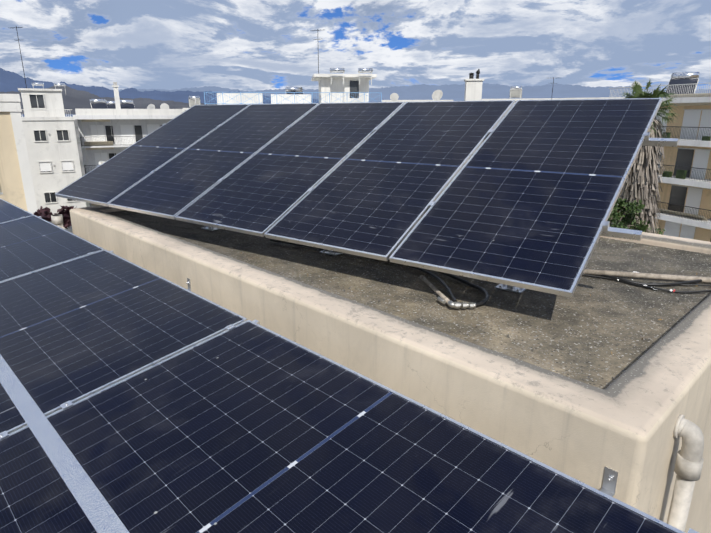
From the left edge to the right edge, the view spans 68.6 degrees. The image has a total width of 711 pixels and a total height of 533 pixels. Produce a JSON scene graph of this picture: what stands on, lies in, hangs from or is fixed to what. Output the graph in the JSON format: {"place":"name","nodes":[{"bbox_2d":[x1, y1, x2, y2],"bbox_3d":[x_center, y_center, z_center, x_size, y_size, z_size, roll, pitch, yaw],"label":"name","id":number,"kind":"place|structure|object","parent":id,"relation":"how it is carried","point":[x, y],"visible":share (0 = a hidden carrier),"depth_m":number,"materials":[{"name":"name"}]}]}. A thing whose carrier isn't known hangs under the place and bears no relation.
{"place":"outdoors","nodes":[
{"label":"outdoors","id":0,"kind":"place"},
{"bbox_2d":[18,88,85,233],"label":"white building","id":1,"kind":"structure","parent":0,"point":[51,143],"depth_m":53.02,"materials":[{"name":"white paint"}]},
{"bbox_2d":[8,26,65,92],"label":"rooftop antenna","id":2,"kind":"object","parent":1,"relation":"on","point":[42,84],"visible":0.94,"depth_m":54.13,"materials":[{"name":"grey metal"}]},
{"bbox_2d":[0,86,216,113],"bbox_3d":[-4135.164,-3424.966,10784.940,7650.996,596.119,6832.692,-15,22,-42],"label":"foothills","id":3,"kind":"structure","parent":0,"point":[73,99],"depth_m":9662.54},
{"bbox_2d":[90,99,154,108],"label":"solar water heaters","id":4,"kind":"object","parent":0,"point":[105,104],"visible":0.58,"depth_m":60.22,"materials":[{"name":"silver metal"}]},
{"bbox_2d":[0,68,318,103],"bbox_3d":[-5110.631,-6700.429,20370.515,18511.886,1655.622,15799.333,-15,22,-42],"label":"mountains","id":5,"kind":"structure","parent":0,"point":[10,81],"depth_m":18151.31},
{"bbox_2d":[183,96,200,110],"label":"distant block","id":6,"kind":"structure","parent":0,"point":[191,99],"depth_m":92.78,"materials":[{"name":"white paint"}]},
{"bbox_2d":[74,119,612,223],"bbox_3d":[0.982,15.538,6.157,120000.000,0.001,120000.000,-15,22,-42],"label":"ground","id":7,"kind":"structure","parent":0,"point":[79,149],"depth_m":249.15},
{"bbox_2d":[0,94,37,213],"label":"cream building","id":8,"kind":"structure","parent":7,"relation":"on","point":[16,186],"depth_m":32.92,"materials":[{"name":"paint"}]},
{"bbox_2d":[34,205,76,228],"bbox_3d":[-13.637,3.364,25.014,2.241,12.715,1.479,3,17,10],"label":"red leaf tree","id":9,"kind":"object","parent":7,"relation":"on","point":[45,213],"visible":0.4,"depth_m":23.24,"materials":[{"name":"plant"}]},
{"bbox_2d":[73,82,184,206],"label":"building balconies","id":10,"kind":"structure","parent":7,"relation":"on","point":[106,134],"depth_m":57.94,"materials":[{"name":"white paint"}]},
{"bbox_2d":[160,97,195,108],"bbox_3d":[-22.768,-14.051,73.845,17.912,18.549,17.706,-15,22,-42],"label":"satellite dish","id":11,"kind":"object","parent":7,"relation":"on","point":[164,106],"depth_m":65.39,"materials":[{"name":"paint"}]},
{"bbox_2d":[204,74,381,104],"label":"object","id":12,"kind":"object","parent":7,"relation":"on","point":[351,90],"visible":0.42,"depth_m":56.17,"materials":[{"name":"white paint"}]},
{"bbox_2d":[607,198,650,232],"bbox_3d":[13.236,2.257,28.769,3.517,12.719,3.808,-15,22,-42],"label":"shrub","id":13,"kind":"object","parent":7,"relation":"on","point":[616,218],"visible":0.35,"depth_m":26.82,"materials":[{"name":"green plant"}]},
{"bbox_2d":[620,79,678,233],"bbox_3d":[15.072,-0.678,28.911,5.184,18.376,3.581,-15,22,-42],"label":"palm tree","id":14,"kind":"object","parent":7,"relation":"on","point":[641,182],"visible":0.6,"depth_m":26.61,"materials":[{"name":"grey plant"}]},
{"bbox_2d":[609,83,710,241],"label":"peach building","id":15,"kind":"structure","parent":7,"relation":"on","point":[684,203],"depth_m":42.36,"materials":[{"name":"beige paint"}]},
{"bbox_2d":[631,72,699,93],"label":"water heater","id":16,"kind":"object","parent":15,"relation":"on","point":[690,78],"visible":0.83,"depth_m":45.02,"materials":[{"name":"silver metal"}]},
{"bbox_2d":[0,0,710,91],"label":"sky","id":17,"kind":"structure","parent":0,"point":[246,45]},
{"bbox_2d":[285,29,442,100],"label":"roof equipment","id":18,"kind":"object","parent":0,"point":[437,95],"visible":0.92,"depth_m":54.11,"materials":[{"name":"white metal"}]},
{"bbox_2d":[70,205,710,532],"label":"penthouse walls","id":19,"kind":"structure","parent":0,"point":[623,424],"depth_m":2.37,"materials":[{"name":"beige paint"}]},
{"bbox_2d":[270,239,456,301],"bbox_3d":[0.065,-0.043,4.122,0.394,0.031,2.150,-14,21,-39],"label":"black hose","id":20,"kind":"object","parent":19,"relation":"on","point":[437,278],"visible":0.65,"depth_m":3.87,"materials":[{"name":"black rubber"}]},
{"bbox_2d":[186,278,618,496],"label":"wall brackets","id":21,"kind":"object","parent":19,"relation":"attached to","point":[609,481],"depth_m":1.87,"materials":[{"name":"silver metal"}]},
{"bbox_2d":[106,210,710,388],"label":"flat roof","id":22,"kind":"structure","parent":19,"relation":"on","point":[580,334],"depth_m":3.34,"materials":[{"name":"grey concrete"}]},
{"bbox_2d":[96,123,677,293],"bbox_3d":[-0.499,-0.837,5.088,6.070,1.013,1.089,12,20,35],"label":"panel mounting hardware","id":23,"kind":"object","parent":22,"relation":"on","point":[609,231],"visible":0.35,"depth_m":3.57,"materials":[{"name":"silver metal"}]},
{"bbox_2d":[55,104,250,205],"bbox_3d":[-2.403,-1.443,6.342,1.134,0.035,2.278,12,46,35],"label":"solar panel","id":24,"kind":"object","parent":23,"relation":"in","point":[111,179],"visible":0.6,"depth_m":6.21,"materials":[{"name":"blue glass"}]},
{"bbox_2d":[108,103,318,219],"bbox_3d":[-1.481,-1.247,5.677,1.134,0.035,2.278,12,46,35],"label":"solar panel","id":25,"kind":"object","parent":23,"relation":"in","point":[176,185],"visible":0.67,"depth_m":5.54,"materials":[{"name":"blue glass"}]},
{"bbox_2d":[175,102,404,236],"bbox_3d":[-0.558,-1.051,5.013,1.134,0.036,2.278,12,46,35],"label":"solar panel","id":26,"kind":"object","parent":23,"relation":"in","point":[262,191],"visible":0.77,"depth_m":4.85,"materials":[{"name":"blue glass"}]},
{"bbox_2d":[264,100,514,260],"bbox_3d":[0.365,-0.856,4.348,1.134,0.036,2.278,12,46,35],"label":"solar panel","id":27,"kind":"object","parent":23,"relation":"in","point":[374,194],"visible":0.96,"depth_m":4.17,"materials":[{"name":"blue glass"}]},
{"bbox_2d":[389,98,661,297],"bbox_3d":[1.287,-0.660,3.683,1.134,0.035,2.278,12,46,35],"label":"solar panel","id":28,"kind":"object","parent":23,"relation":"in","point":[527,198],"visible":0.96,"depth_m":3.48,"materials":[{"name":"blue glass"}]},
{"bbox_2d":[143,224,707,378],"bbox_3d":[0.107,-0.270,4.914,2.795,0.034,5.393,-15,22,-42],"label":"roof grit and leaves","id":29,"kind":"object","parent":19,"relation":"on","point":[618,344],"visible":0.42,"depth_m":3.27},
{"bbox_2d":[419,275,475,308],"bbox_3d":[0.533,0.160,3.401,0.169,0.049,0.647,-7,18,-22],"label":"old pipe with fittings","id":30,"kind":"object","parent":19,"relation":"on","point":[443,298],"visible":1,"depth_m":3.19,"materials":[{"name":"white plastic"}]},
{"bbox_2d":[432,270,488,306],"bbox_3d":[0.245,-0.021,4.045,0.392,0.034,2.054,-13,21,-37],"label":"cable","id":31,"kind":"object","parent":19,"relation":"on","point":[486,294],"visible":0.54,"depth_m":3.52,"materials":[{"name":"black rubber"}]},
{"bbox_2d":[582,268,710,292],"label":"cables","id":32,"kind":"object","parent":19,"relation":"on","point":[640,284],"visible":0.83,"depth_m":3.57,"materials":[{"name":"black rubber"}]},
{"bbox_2d":[583,269,710,282],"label":"old pipe","id":33,"kind":"object","parent":19,"relation":"on","point":[645,275],"visible":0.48,"depth_m":3.70,"materials":[{"name":"beige plastic"}]},
{"bbox_2d":[667,414,703,531],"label":"rain pipe","id":34,"kind":"object","parent":19,"relation":"attached to","point":[688,465],"depth_m":2.05,"materials":[{"name":"beige plastic"}]},
{"bbox_2d":[119,83,710,101],"bbox_3d":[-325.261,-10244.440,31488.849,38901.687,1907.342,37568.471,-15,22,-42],"label":"mountains","id":35,"kind":"structure","parent":0,"point":[454,92],"depth_m":31516.34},
{"bbox_2d":[382,100,452,102],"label":"distant block","id":36,"kind":"structure","parent":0,"point":[405,101],"depth_m":80.24,"materials":[{"name":"white paint"}]},
{"bbox_2d":[482,86,566,101],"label":"distant block","id":37,"kind":"structure","parent":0,"point":[515,91],"depth_m":87.18,"materials":[{"name":"white paint"}]},
{"bbox_2d":[567,97,624,98],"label":"distant block","id":38,"kind":"structure","parent":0,"point":[599,98],"depth_m":103.83,"materials":[{"name":"white paint"}]},
{"bbox_2d":[653,228,664,234],"bbox_3d":[18.705,1.557,36.696,4.746,9.589,4.578,-15,22,-42],"label":"street tree","id":39,"kind":"object","parent":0,"point":[658,229],"depth_m":34.74,"materials":[{"name":"green plant"}]},
{"bbox_3d":[2.640,3.396,29.705,7.000,10.000,11.000,-15,22,-42],"label":"building block","id":40,"kind":"object","parent":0,"visible":0},
{"bbox_2d":[464,69,483,100],"bbox_3d":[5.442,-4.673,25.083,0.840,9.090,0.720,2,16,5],"label":"chimney","id":41,"kind":"object","parent":40,"relation":"on","point":[473,89],"visible":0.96,"depth_m":23.79,"materials":[{"name":"white paint"}]},
{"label":"building walls","id":42,"kind":"object","parent":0,"visible":0},
{"bbox_3d":[-9.148,1.856,6.247,9.010,1.200,24.200,-15,22,-42],"label":"main roof slab","id":43,"kind":"object","parent":42,"relation":"on","visible":0},
{"bbox_2d":[50,214,64,229],"bbox_3d":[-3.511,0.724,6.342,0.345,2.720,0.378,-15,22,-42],"label":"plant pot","id":44,"kind":"object","parent":43,"relation":"on","point":[57,219],"visible":0.17,"depth_m":5.95,"materials":[{"name":"white ceramic"}]},
{"bbox_2d":[0,216,698,532],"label":"mounting rail","id":45,"kind":"object","parent":43,"relation":"on","point":[100,513],"visible":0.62,"depth_m":2.10,"materials":[{"name":"silver metal"}]},
{"bbox_2d":[0,383,26,433],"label":"solar panel","id":46,"kind":"object","parent":45,"relation":"on","point":[11,419],"visible":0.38,"depth_m":2.41,"materials":[{"name":"blue glass"}]},
{"bbox_2d":[0,198,33,222],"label":"solar panel","id":47,"kind":"object","parent":45,"relation":"on","point":[9,211],"visible":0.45,"depth_m":6.47,"materials":[{"name":"blue glass"}]},
{"bbox_2d":[0,425,96,532],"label":"solar panel","id":48,"kind":"object","parent":45,"relation":"on","point":[36,496],"visible":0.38,"depth_m":1.93,"materials":[{"name":"blue glass"}]},
{"bbox_2d":[0,215,104,281],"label":"solar panel","id":49,"kind":"object","parent":45,"relation":"on","point":[31,244],"visible":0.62,"depth_m":4.93,"materials":[{"name":"blue glass"}]},
{"bbox_2d":[0,250,246,415],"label":"solar panel","id":50,"kind":"object","parent":45,"relation":"on","point":[76,330],"visible":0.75,"depth_m":3.20,"materials":[{"name":"blue glass"}]},
{"bbox_2d":[46,320,684,532],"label":"solar panel","id":51,"kind":"object","parent":45,"relation":"on","point":[248,426],"visible":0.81,"depth_m":1.96,"materials":[{"name":"blue glass"}]}
]}

